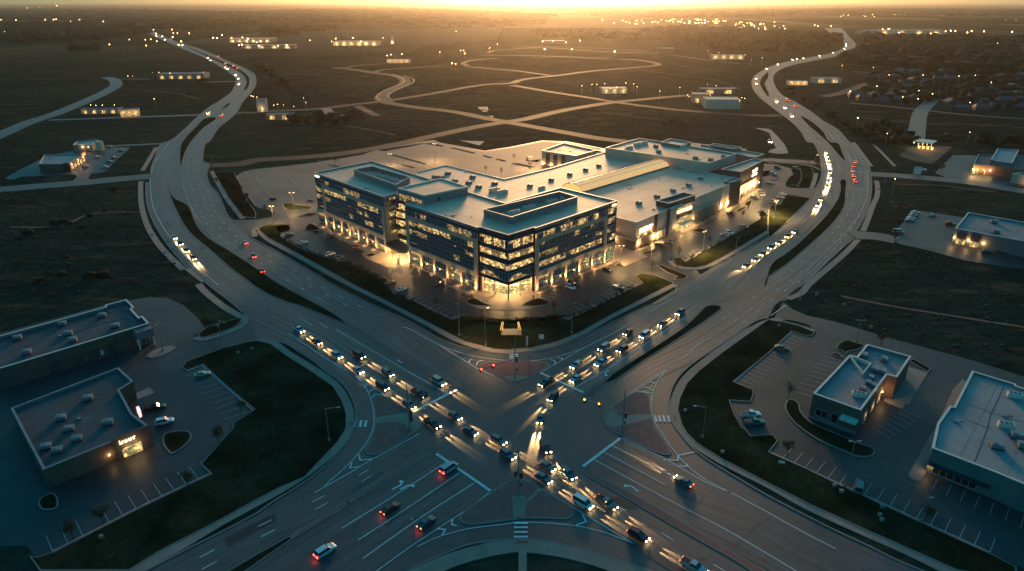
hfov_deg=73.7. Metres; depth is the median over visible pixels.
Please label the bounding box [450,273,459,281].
shop window
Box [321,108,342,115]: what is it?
road
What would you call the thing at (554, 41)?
barn
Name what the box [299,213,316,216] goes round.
planting bed
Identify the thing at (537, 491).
island footpath
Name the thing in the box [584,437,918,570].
carriageway
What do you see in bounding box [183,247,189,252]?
suv
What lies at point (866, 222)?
pavement
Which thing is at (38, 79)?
ground
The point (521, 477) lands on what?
traffic signal
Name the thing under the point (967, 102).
house
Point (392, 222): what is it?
ribbon window
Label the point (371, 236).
shop window
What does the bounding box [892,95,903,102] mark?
house
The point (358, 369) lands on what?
car
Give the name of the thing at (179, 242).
van
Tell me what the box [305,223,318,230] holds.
planting bed
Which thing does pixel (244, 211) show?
shrub bed
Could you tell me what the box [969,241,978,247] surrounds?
lit window
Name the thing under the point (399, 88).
pavement
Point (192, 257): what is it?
pickup truck
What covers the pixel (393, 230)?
ribbon window
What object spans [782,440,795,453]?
deciduous tree
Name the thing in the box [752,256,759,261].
pickup truck
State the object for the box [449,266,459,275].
shop window
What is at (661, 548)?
carriageway
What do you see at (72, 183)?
road
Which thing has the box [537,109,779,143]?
weeds
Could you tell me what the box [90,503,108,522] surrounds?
deciduous tree
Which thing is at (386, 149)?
planting bed
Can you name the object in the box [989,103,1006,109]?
house
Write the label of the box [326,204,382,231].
ribbon window
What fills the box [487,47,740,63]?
road
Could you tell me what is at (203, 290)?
pavement
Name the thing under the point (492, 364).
traffic signal
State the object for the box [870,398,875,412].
window
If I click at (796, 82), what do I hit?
store
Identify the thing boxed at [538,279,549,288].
shop window
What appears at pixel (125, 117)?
road
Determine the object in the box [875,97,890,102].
house
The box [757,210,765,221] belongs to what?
deciduous tree
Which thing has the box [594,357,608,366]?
pickup truck
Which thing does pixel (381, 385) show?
van
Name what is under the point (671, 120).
thicket
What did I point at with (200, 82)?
deciduous tree
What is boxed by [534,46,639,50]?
road
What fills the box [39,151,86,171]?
restaurant
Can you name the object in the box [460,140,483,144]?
bare ground
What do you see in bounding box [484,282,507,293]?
lobby window
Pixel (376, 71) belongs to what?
road
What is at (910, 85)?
house
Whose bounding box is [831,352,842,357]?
planting bed
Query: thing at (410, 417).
traffic signal
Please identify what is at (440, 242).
ribbon window
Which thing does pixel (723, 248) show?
planting bed
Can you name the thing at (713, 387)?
lawn
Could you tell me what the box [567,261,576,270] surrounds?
shop window
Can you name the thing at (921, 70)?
house
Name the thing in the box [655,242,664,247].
suv
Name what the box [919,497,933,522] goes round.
street lamp
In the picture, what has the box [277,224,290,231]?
planting bed
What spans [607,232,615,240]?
ribbon window
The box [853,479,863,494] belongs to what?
van
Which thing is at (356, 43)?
warehouse
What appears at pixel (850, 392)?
bank
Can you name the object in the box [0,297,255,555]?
car park
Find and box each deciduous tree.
[59,517,76,539]
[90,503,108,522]
[177,470,192,485]
[196,77,209,94]
[203,317,213,328]
[210,424,223,443]
[233,399,245,412]
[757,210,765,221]
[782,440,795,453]
[876,330,890,344]
[890,228,902,242]
[919,502,935,520]
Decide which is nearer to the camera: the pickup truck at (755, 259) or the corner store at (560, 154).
the pickup truck at (755, 259)
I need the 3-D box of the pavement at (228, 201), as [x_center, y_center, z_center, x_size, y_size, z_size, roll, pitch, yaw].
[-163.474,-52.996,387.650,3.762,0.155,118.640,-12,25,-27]
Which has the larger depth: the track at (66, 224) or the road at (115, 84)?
the road at (115, 84)
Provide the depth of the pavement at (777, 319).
232.20 m
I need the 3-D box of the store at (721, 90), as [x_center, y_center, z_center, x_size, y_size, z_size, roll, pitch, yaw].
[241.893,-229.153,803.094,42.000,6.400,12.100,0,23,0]
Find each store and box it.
[11,367,154,488]
[80,107,122,113]
[119,107,139,116]
[387,59,410,62]
[542,143,595,165]
[599,86,626,93]
[690,92,709,102]
[698,87,736,93]
[702,96,740,108]
[709,54,744,58]
[786,80,807,84]
[809,77,841,82]
[925,371,1023,512]
[952,212,1023,257]
[1010,172,1023,184]
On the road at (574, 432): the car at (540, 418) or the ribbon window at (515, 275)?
the car at (540, 418)
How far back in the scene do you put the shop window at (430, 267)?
274.77 m
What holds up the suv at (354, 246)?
on the car park at (689, 241)
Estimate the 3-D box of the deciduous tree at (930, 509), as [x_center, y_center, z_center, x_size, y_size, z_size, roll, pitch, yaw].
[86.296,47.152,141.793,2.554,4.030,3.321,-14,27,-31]
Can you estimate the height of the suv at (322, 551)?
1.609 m
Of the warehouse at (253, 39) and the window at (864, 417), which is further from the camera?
the warehouse at (253, 39)
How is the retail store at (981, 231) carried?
on the car park at (924, 230)
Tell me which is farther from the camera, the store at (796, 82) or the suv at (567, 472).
the store at (796, 82)
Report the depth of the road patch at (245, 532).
141.26 m
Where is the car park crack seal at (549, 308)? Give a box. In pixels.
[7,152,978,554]
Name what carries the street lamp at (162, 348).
on the car park at (167, 380)
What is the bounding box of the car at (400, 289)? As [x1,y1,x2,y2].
[396,286,407,291]
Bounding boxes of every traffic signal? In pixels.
[406,383,427,429]
[476,337,517,377]
[514,443,522,495]
[583,389,626,431]
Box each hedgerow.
[66,42,99,50]
[254,62,299,91]
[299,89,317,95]
[786,85,864,133]
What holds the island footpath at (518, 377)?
on the traffic island at (501, 370)
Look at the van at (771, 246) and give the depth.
298.00 m
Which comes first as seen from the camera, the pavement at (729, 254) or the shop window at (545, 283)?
the shop window at (545, 283)
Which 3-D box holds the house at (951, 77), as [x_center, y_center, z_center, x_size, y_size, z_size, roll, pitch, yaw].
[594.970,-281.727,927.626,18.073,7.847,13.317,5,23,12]
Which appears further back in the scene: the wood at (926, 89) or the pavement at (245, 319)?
the wood at (926, 89)
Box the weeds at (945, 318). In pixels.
[824,244,1023,352]
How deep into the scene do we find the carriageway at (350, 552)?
141.27 m
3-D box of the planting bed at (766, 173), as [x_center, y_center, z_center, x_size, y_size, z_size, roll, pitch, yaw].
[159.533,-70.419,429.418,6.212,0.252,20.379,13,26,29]
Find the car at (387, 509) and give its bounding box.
[380,501,399,515]
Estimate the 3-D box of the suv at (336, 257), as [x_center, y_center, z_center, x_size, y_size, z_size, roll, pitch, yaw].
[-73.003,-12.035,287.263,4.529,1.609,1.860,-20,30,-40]
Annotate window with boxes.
[122,441,142,457]
[136,337,150,344]
[315,177,383,206]
[315,185,321,191]
[316,193,322,199]
[317,200,323,207]
[318,212,325,224]
[325,189,381,214]
[325,196,381,222]
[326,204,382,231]
[368,233,374,240]
[378,237,383,244]
[378,244,384,250]
[384,196,394,207]
[389,210,395,217]
[390,218,396,225]
[390,226,396,233]
[395,196,411,202]
[395,202,405,210]
[396,211,405,218]
[396,219,405,226]
[397,227,405,235]
[399,193,423,203]
[406,209,477,239]
[409,220,472,247]
[410,228,473,257]
[410,237,473,266]
[411,251,419,258]
[411,257,420,265]
[423,256,432,264]
[423,262,432,270]
[436,261,445,269]
[436,268,446,276]
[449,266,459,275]
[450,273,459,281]
[463,272,474,281]
[464,279,474,288]
[479,233,507,249]
[480,245,507,259]
[480,256,508,270]
[480,265,508,281]
[484,277,501,283]
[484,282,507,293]
[508,234,533,249]
[508,246,533,259]
[508,257,533,270]
[509,265,533,281]
[510,283,529,293]
[514,278,530,283]
[535,206,616,240]
[538,272,549,282]
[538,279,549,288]
[539,220,603,248]
[539,229,603,257]
[539,237,602,267]
[553,267,563,276]
[553,274,563,282]
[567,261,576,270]
[567,268,576,276]
[580,256,589,264]
[580,263,589,270]
[593,251,602,259]
[593,257,602,265]
[605,246,614,260]
[607,224,615,232]
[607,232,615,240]
[608,215,616,223]
[675,214,691,231]
[724,90,731,93]
[815,408,827,418]
[830,412,838,424]
[862,409,867,423]
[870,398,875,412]
[876,389,881,403]
[931,468,976,489]
[955,239,964,244]
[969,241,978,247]
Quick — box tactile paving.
[349,415,675,542]
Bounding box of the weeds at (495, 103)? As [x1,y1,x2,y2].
[407,88,580,115]
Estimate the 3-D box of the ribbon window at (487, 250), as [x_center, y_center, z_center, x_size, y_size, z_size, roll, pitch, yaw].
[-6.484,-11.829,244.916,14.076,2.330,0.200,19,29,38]
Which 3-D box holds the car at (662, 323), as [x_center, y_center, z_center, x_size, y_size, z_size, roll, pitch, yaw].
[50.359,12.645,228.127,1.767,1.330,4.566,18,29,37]
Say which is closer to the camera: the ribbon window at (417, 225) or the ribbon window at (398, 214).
the ribbon window at (417, 225)
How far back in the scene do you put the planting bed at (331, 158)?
476.08 m
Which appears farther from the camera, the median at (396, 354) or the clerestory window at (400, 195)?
the clerestory window at (400, 195)
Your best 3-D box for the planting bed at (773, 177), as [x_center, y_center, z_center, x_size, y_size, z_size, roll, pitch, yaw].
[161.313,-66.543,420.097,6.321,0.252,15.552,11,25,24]
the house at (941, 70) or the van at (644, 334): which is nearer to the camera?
the van at (644, 334)
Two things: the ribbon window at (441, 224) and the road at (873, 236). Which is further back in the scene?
the road at (873, 236)
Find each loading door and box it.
[48,360,62,373]
[71,353,84,366]
[86,348,99,361]
[106,343,118,355]
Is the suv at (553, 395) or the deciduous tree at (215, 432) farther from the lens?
the suv at (553, 395)
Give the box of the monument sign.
[501,329,521,334]
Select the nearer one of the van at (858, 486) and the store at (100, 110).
the van at (858, 486)
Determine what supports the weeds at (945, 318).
on the ground at (38, 79)
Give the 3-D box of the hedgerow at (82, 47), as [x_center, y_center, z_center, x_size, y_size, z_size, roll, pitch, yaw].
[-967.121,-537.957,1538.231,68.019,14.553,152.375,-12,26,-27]
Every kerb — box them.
[144,31,924,570]
[768,162,820,169]
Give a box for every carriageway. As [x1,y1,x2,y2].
[148,34,458,414]
[150,434,428,570]
[173,40,509,385]
[247,456,488,570]
[514,38,850,393]
[523,471,748,570]
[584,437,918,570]
[588,38,870,416]
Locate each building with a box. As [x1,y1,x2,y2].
[256,98,267,111]
[265,112,294,119]
[314,161,616,299]
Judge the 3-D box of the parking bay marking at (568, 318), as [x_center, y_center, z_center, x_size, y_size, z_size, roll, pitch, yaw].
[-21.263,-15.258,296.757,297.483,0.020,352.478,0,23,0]
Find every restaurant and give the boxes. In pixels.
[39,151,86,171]
[73,140,104,150]
[971,149,1023,177]
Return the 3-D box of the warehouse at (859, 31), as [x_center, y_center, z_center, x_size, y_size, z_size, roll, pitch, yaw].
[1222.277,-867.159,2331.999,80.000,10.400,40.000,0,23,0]
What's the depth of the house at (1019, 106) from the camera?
679.92 m
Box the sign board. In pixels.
[913,167,921,173]
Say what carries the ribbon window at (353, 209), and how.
in the office building at (457, 232)
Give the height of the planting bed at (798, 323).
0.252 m
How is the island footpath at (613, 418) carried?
on the traffic island at (646, 434)
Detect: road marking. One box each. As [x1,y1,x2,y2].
[150,53,867,570]
[160,55,847,375]
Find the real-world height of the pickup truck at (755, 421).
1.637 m
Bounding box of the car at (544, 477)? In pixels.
[534,471,552,483]
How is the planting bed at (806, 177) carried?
on the ground at (38, 79)
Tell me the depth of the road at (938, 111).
665.11 m
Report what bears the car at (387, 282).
on the car park at (689, 241)
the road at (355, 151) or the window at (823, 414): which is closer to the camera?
the window at (823, 414)
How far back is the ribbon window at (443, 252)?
264.89 m
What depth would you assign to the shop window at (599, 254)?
278.92 m
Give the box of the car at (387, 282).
[384,280,394,284]
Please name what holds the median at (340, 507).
on the road at (574, 432)
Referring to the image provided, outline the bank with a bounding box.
[808,344,910,434]
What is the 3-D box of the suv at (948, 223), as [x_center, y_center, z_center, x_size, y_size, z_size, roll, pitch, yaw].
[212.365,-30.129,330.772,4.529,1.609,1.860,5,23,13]
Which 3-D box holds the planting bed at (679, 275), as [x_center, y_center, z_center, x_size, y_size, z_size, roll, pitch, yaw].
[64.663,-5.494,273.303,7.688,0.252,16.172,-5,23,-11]
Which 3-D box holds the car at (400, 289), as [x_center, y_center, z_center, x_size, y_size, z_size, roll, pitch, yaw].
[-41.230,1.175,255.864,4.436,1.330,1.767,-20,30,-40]
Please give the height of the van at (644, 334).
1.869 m
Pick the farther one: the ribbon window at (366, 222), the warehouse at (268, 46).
the warehouse at (268, 46)
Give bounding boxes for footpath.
[375,413,419,432]
[503,375,528,379]
[512,495,525,517]
[526,488,540,501]
[605,409,650,427]
[872,144,895,165]
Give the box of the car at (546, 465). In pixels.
[538,460,555,471]
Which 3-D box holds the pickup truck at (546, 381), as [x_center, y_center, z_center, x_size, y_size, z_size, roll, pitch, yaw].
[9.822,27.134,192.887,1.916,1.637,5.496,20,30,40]
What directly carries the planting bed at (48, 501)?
on the car park at (167, 380)
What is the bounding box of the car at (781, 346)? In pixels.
[774,344,789,350]
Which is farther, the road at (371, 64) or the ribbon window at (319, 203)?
the road at (371, 64)
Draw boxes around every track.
[11,211,129,227]
[354,106,380,115]
[841,295,1023,327]
[898,184,993,191]
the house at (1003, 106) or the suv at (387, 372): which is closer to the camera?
the suv at (387, 372)
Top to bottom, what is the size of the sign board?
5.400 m
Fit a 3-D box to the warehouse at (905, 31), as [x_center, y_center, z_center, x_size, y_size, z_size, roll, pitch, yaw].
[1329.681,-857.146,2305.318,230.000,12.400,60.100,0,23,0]
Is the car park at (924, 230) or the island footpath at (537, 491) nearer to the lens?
the island footpath at (537, 491)
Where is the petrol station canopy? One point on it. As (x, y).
(927, 141)
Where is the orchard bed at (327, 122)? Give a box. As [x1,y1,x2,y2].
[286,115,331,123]
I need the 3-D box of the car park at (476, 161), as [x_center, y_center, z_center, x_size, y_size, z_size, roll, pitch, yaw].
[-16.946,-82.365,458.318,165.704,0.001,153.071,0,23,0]
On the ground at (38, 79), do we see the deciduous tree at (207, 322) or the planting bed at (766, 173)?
the deciduous tree at (207, 322)
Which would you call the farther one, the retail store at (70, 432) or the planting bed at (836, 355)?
the planting bed at (836, 355)
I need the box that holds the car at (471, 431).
[462,426,478,435]
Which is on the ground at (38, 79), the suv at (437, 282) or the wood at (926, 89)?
the wood at (926, 89)
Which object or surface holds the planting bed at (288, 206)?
on the car park at (689, 241)
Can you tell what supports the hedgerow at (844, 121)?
on the ground at (38, 79)
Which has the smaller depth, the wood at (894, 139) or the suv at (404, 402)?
the suv at (404, 402)
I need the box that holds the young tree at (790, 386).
[786,382,795,398]
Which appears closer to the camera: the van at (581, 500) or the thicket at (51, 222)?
the van at (581, 500)
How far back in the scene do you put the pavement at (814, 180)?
405.81 m
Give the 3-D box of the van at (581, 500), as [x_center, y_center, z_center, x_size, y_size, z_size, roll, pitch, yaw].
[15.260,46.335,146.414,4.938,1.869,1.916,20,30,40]
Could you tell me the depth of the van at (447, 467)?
156.30 m
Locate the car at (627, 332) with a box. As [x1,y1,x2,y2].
[623,328,632,335]
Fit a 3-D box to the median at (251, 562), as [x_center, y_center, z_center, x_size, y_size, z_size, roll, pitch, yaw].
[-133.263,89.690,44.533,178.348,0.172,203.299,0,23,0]
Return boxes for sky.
[0,0,1023,2]
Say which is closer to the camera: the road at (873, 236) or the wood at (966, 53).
the road at (873, 236)
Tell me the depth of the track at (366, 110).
674.58 m
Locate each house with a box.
[847,91,863,97]
[855,94,872,100]
[871,73,883,77]
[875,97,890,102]
[884,91,895,96]
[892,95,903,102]
[894,67,908,72]
[903,83,913,89]
[917,68,925,72]
[933,75,946,81]
[937,68,946,72]
[942,97,958,105]
[945,68,955,71]
[945,75,957,81]
[952,103,971,110]
[961,99,973,104]
[972,103,991,110]
[979,97,990,103]
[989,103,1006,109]
[994,96,1013,102]
[1009,103,1023,110]
[1013,72,1023,77]
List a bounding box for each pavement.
[129,339,353,570]
[138,181,186,269]
[140,147,157,170]
[186,268,203,281]
[193,314,248,340]
[195,283,242,317]
[210,171,244,218]
[251,227,677,352]
[311,188,757,309]
[376,75,404,100]
[387,76,414,98]
[410,540,652,570]
[518,551,526,570]
[668,231,767,269]
[670,321,956,570]
[764,318,782,321]
[784,321,815,330]
[785,239,860,299]
[792,101,832,127]
[793,173,817,189]
[852,142,872,165]
[860,180,879,230]
[884,367,927,408]
[908,379,965,480]
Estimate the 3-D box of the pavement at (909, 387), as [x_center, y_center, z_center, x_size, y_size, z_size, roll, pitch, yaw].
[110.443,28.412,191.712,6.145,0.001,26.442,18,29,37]
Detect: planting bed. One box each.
[38,493,58,510]
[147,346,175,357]
[162,430,191,453]
[198,318,241,337]
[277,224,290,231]
[283,203,310,210]
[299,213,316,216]
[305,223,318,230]
[318,153,365,160]
[365,253,376,256]
[380,143,421,150]
[393,154,425,163]
[466,298,492,305]
[512,163,533,166]
[521,298,549,305]
[642,249,658,254]
[657,265,687,279]
[672,215,767,267]
[690,228,704,232]
[735,207,746,211]
[744,200,751,205]
[762,170,771,176]
[768,174,779,179]
[768,195,809,237]
[784,319,812,327]
[786,165,813,187]
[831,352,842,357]
[836,340,864,353]
[910,358,930,371]
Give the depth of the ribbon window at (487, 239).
243.25 m
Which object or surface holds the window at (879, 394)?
in the bank
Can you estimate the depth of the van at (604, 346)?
211.24 m
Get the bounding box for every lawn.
[30,341,346,570]
[258,225,673,349]
[677,319,1016,570]
[785,399,874,457]
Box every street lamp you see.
[155,321,163,350]
[325,407,339,440]
[693,405,706,437]
[843,440,861,486]
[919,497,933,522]
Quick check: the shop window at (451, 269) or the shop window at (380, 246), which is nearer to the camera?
the shop window at (451, 269)
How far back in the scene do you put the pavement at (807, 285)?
273.50 m
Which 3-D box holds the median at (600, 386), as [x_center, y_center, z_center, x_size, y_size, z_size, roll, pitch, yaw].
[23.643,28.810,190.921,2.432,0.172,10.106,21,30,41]
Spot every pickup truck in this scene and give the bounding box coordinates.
[143,402,165,411]
[189,255,196,260]
[293,325,304,333]
[410,387,424,398]
[423,417,440,429]
[539,377,554,387]
[567,280,579,285]
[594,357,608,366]
[595,494,617,511]
[679,556,707,570]
[740,409,761,417]
[744,417,765,425]
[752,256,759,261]
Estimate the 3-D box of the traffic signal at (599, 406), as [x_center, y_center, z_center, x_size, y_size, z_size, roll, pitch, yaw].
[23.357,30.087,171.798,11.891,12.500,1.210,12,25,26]
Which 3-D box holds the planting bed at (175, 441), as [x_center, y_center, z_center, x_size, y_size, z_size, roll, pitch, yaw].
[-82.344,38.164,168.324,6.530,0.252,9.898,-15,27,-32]
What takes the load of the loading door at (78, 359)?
in the warehouse at (41, 350)
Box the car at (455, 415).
[447,411,461,420]
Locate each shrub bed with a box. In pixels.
[214,172,255,217]
[473,313,579,324]
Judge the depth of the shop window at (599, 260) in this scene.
280.08 m
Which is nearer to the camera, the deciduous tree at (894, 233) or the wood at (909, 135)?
the deciduous tree at (894, 233)
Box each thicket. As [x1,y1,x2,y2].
[20,213,92,234]
[32,255,109,282]
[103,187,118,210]
[286,108,364,125]
[661,118,686,125]
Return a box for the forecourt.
[900,146,951,163]
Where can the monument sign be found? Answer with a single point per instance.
(511, 331)
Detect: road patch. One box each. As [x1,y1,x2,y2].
[165,54,800,570]
[181,54,831,546]
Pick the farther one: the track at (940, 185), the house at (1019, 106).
the house at (1019, 106)
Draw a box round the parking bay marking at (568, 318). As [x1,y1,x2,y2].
[46,172,1023,551]
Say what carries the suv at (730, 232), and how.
on the car park at (689, 241)
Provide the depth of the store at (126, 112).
642.81 m
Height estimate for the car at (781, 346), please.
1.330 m
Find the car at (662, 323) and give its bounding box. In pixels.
[657,320,667,326]
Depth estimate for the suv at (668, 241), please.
305.28 m
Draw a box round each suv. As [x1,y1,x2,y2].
[155,416,173,425]
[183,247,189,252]
[313,542,336,559]
[324,251,335,255]
[331,350,342,359]
[333,255,343,259]
[350,244,360,248]
[381,367,393,376]
[402,398,415,409]
[431,374,446,386]
[433,280,444,285]
[489,433,506,445]
[499,447,515,460]
[547,390,558,401]
[560,465,576,480]
[565,283,575,289]
[570,359,582,369]
[616,344,628,352]
[627,525,649,542]
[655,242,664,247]
[664,239,673,243]
[675,307,684,315]
[724,229,733,234]
[759,250,765,255]
[944,221,955,225]
[980,249,993,253]
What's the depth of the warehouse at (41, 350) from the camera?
207.09 m
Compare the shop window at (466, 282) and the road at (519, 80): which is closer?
the shop window at (466, 282)
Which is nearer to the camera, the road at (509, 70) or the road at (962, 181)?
the road at (962, 181)
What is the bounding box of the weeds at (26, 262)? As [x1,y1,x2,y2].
[0,185,175,307]
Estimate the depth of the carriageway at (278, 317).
234.64 m
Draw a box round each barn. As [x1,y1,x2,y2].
[545,40,564,43]
[657,48,674,52]
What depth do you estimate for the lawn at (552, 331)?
234.22 m
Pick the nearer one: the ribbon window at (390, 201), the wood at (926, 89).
the ribbon window at (390, 201)
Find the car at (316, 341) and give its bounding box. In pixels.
[311,338,321,344]
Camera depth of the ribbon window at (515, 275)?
247.87 m
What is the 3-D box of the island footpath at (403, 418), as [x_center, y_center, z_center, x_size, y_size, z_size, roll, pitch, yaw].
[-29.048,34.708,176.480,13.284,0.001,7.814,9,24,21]
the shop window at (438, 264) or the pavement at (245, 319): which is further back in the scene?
the shop window at (438, 264)
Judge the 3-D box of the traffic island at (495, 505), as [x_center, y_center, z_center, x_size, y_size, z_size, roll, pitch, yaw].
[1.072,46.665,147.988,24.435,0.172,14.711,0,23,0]
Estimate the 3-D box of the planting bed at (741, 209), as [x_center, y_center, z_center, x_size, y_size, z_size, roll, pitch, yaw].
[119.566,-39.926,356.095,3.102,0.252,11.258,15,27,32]
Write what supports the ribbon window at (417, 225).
in the office building at (457, 232)
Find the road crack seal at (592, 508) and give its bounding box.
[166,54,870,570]
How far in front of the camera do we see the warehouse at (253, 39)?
1807.80 m
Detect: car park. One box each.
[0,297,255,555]
[6,147,129,180]
[231,140,816,319]
[237,154,379,231]
[374,141,600,178]
[731,303,1023,567]
[896,210,1023,268]
[936,155,1023,186]
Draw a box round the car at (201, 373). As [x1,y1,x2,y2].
[194,370,210,377]
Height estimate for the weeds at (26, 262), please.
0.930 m
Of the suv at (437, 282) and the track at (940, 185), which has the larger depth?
the track at (940, 185)
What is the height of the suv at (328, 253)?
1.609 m
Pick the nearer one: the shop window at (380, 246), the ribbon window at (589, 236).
the ribbon window at (589, 236)
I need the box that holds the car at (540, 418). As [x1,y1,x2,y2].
[536,413,543,423]
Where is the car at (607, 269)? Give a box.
[602,267,612,271]
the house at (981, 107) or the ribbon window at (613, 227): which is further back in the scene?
the house at (981, 107)
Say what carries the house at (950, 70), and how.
on the ground at (38, 79)
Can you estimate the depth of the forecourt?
486.49 m
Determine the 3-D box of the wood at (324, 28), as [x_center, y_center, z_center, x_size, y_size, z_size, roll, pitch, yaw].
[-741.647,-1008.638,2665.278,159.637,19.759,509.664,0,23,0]
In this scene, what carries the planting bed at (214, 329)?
on the ground at (38, 79)
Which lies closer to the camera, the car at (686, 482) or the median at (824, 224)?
the car at (686, 482)
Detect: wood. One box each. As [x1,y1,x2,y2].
[0,8,374,22]
[0,20,151,41]
[111,19,257,28]
[259,25,298,35]
[285,8,557,28]
[299,24,340,31]
[530,28,641,40]
[572,8,1023,18]
[637,23,843,48]
[747,38,829,51]
[837,31,1023,73]
[849,118,997,142]
[861,69,1023,109]
[869,134,1023,145]
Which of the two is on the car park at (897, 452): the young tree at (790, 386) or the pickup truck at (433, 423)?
the young tree at (790, 386)
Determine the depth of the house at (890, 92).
774.53 m
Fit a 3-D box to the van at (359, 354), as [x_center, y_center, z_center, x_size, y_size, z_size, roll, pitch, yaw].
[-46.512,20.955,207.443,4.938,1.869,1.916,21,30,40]
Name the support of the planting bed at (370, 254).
on the car park at (689, 241)
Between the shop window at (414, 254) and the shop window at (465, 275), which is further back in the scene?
the shop window at (414, 254)
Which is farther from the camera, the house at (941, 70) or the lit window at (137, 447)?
the house at (941, 70)
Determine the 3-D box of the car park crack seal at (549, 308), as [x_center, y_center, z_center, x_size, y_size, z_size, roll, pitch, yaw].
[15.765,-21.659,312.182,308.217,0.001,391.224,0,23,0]
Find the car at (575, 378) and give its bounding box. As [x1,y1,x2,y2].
[569,374,581,382]
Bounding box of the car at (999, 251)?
[995,250,1006,253]
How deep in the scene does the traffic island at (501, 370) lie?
201.16 m
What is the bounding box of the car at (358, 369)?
[352,366,363,373]
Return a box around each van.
[177,239,182,245]
[352,349,365,359]
[375,379,388,391]
[439,461,458,474]
[539,437,551,453]
[572,492,593,510]
[597,341,609,351]
[639,329,650,338]
[768,243,775,249]
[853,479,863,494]
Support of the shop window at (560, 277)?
in the office building at (457, 232)
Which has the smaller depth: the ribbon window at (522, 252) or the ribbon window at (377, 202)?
the ribbon window at (522, 252)
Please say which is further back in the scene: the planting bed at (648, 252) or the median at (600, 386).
the planting bed at (648, 252)
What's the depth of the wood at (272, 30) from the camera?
2230.15 m
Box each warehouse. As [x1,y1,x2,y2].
[0,299,155,389]
[157,72,209,78]
[229,38,277,41]
[241,44,297,48]
[333,41,380,45]
[855,30,870,33]
[868,29,944,33]
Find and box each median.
[170,191,346,323]
[180,117,215,164]
[186,46,249,90]
[228,535,292,570]
[291,502,347,537]
[346,323,460,387]
[580,468,766,570]
[584,381,607,395]
[605,305,721,382]
[760,72,768,95]
[764,179,846,284]
[800,115,845,161]
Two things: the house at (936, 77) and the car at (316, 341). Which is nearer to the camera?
the car at (316, 341)
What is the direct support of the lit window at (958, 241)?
in the retail store at (981, 231)
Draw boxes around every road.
[0,77,122,138]
[0,174,152,191]
[48,114,199,120]
[104,143,161,146]
[146,28,886,570]
[210,94,690,166]
[236,59,661,113]
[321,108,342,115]
[333,67,410,102]
[345,63,403,67]
[371,66,433,72]
[383,102,630,142]
[461,58,497,65]
[465,66,547,74]
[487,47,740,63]
[510,85,783,115]
[513,55,606,58]
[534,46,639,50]
[768,158,815,163]
[820,83,867,96]
[846,231,899,242]
[853,103,1023,118]
[868,172,1023,193]
[908,91,941,142]
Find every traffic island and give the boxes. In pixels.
[364,395,420,454]
[459,479,574,524]
[478,360,547,381]
[603,392,670,454]
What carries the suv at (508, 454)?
on the road at (574, 432)
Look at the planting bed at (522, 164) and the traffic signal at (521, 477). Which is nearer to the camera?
the traffic signal at (521, 477)
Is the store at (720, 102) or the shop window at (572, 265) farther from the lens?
the store at (720, 102)
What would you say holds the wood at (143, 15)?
on the ground at (38, 79)
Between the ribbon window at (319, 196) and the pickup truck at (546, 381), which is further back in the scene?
the ribbon window at (319, 196)
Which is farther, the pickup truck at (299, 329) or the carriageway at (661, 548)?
the pickup truck at (299, 329)
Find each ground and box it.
[0,3,1023,570]
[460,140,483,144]
[757,128,787,153]
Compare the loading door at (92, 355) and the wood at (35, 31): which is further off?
the wood at (35, 31)
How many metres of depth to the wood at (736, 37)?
1849.69 m
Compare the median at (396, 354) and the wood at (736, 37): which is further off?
the wood at (736, 37)
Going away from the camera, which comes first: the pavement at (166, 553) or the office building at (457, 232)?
the pavement at (166, 553)
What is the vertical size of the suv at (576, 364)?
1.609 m
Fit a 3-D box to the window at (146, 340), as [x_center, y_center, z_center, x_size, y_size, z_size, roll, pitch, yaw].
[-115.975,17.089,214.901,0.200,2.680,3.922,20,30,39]
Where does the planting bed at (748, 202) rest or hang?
on the car park at (689, 241)
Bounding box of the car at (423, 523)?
[416,515,436,529]
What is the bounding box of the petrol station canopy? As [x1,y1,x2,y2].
[913,139,936,149]
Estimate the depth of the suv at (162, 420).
174.49 m
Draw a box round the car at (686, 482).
[673,475,693,487]
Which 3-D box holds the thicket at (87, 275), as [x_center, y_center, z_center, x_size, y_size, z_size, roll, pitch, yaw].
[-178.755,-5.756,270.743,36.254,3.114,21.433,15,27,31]
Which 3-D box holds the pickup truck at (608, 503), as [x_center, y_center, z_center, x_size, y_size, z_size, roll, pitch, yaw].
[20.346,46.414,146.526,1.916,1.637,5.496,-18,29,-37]
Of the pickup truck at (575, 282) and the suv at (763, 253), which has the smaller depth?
the pickup truck at (575, 282)
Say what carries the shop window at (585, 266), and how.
in the office building at (457, 232)

